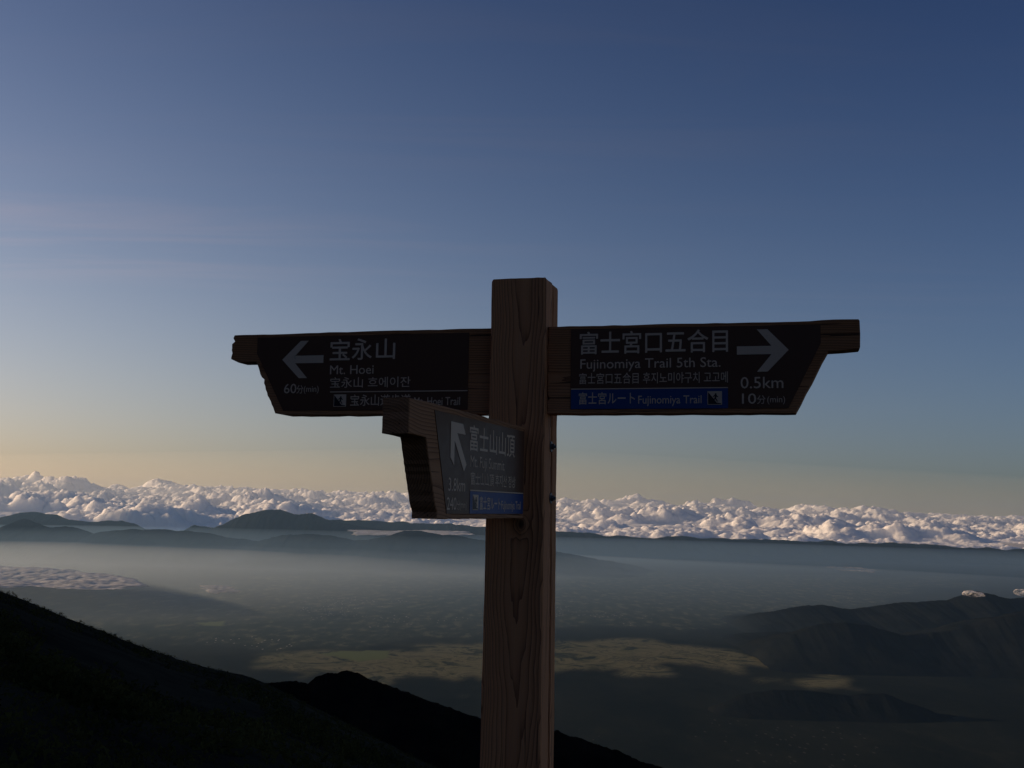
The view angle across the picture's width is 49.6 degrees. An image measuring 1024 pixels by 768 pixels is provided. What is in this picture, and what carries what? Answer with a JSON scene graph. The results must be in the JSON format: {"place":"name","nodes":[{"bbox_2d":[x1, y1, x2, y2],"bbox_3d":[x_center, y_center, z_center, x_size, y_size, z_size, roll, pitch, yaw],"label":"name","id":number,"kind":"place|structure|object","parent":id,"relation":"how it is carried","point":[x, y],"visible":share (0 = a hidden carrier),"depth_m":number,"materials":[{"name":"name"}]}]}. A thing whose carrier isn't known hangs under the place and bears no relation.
{"place":"outdoors","nodes":[
{"label":"outdoors","id":0,"kind":"place"},
{"bbox_2d":[0,566,145,589],"bbox_3d":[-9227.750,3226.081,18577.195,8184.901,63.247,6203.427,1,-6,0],"label":"cloud","id":1,"kind":"structure","parent":0,"point":[39,577],"depth_m":18542.60,"materials":[{"name":"white"}]},
{"bbox_2d":[0,512,145,532],"bbox_3d":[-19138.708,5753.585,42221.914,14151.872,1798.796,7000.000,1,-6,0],"label":"hills","id":2,"kind":"structure","parent":0,"point":[51,520],"depth_m":42023.43,"materials":[{"name":"grey"}]},
{"bbox_2d":[0,591,432,767],"bbox_3d":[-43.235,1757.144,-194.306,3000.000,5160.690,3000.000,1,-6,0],"label":"mountain slope","id":3,"kind":"structure","parent":0,"point":[85,647],"depth_m":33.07,"materials":[{"name":"green plant"}]},
{"bbox_2d":[0,590,438,767],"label":"shrubs","id":4,"kind":"object","parent":3,"relation":"on","point":[79,684],"visible":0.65,"depth_m":20.56,"materials":[{"name":"green plant"}]},
{"bbox_2d":[231,277,859,767],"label":"signpost","id":5,"kind":"object","parent":3,"relation":"on","point":[523,371],"visible":1,"depth_m":3.07,"materials":[{"name":"brown wood"}]},
{"bbox_2d":[200,585,237,593],"bbox_3d":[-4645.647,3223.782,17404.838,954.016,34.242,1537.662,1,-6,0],"label":"cloud","id":6,"kind":"structure","parent":0,"point":[215,591],"depth_m":17191.82,"materials":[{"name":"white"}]},
{"bbox_2d":[184,509,388,540],"bbox_3d":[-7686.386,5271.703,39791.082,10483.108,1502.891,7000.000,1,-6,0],"label":"hills","id":7,"kind":"structure","parent":0,"point":[261,525],"depth_m":39089.31,"materials":[{"name":"grey"}]},
{"bbox_2d":[0,519,654,577],"bbox_3d":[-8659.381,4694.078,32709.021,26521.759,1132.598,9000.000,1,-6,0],"label":"hills","id":8,"kind":"structure","parent":0,"point":[30,541],"depth_m":30832.75,"materials":[{"name":"grey"}]},
{"bbox_2d":[348,530,473,534],"bbox_3d":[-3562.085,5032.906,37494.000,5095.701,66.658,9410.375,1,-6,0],"label":"cloud","id":9,"kind":"structure","parent":0,"point":[367,532],"depth_m":37750.52,"materials":[{"name":"white"}]},
{"bbox_2d":[266,670,662,767],"bbox_3d":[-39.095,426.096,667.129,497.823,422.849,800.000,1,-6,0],"label":"hills","id":10,"kind":"structure","parent":0,"point":[435,734],"depth_m":901.01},
{"bbox_2d":[0,556,1023,767],"bbox_3d":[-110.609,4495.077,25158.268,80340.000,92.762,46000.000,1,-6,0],"label":"ground","id":11,"kind":"structure","parent":0,"point":[651,668],"depth_m":14138.37,"materials":[{"name":"grey"}]},
{"bbox_2d":[0,0,1023,517],"label":"sky","id":12,"kind":"structure","parent":0,"point":[179,179],"materials":[{"name":"blue"}]},
{"bbox_2d":[331,520,1023,566],"bbox_3d":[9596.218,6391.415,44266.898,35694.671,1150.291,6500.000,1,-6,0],"label":"hills","id":13,"kind":"structure","parent":0,"point":[584,544],"depth_m":43155.28,"materials":[{"name":"grey"}]},
{"bbox_2d":[708,690,956,722],"bbox_3d":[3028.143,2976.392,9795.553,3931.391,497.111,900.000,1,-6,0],"label":"hills","id":14,"kind":"structure","parent":0,"point":[799,705],"depth_m":9666.22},
{"bbox_2d":[720,611,1023,679],"bbox_3d":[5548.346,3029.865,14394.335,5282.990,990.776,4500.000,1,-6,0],"label":"hills","id":15,"kind":"structure","parent":0,"point":[988,647],"depth_m":12837.10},
{"bbox_2d":[720,591,1023,633],"bbox_3d":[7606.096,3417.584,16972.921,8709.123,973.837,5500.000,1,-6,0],"label":"hills","id":16,"kind":"structure","parent":0,"point":[901,617],"depth_m":16658.58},
{"bbox_2d":[996,542,1023,546],"bbox_3d":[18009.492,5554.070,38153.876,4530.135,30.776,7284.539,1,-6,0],"label":"cloud","id":17,"kind":"structure","parent":0,"point":[1015,545],"depth_m":38519.05,"materials":[{"name":"white"}]},
{"bbox_3d":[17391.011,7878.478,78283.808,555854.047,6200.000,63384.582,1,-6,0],"label":"cloud veil","id":18,"kind":"object","parent":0,"visible":0},
{"bbox_2d":[0,471,1023,549],"bbox_3d":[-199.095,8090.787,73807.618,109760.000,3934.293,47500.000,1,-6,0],"label":"cloud","id":19,"kind":"structure","parent":18,"relation":"on","point":[157,503],"depth_m":63364.25,"materials":[{"name":"white"}]}
]}

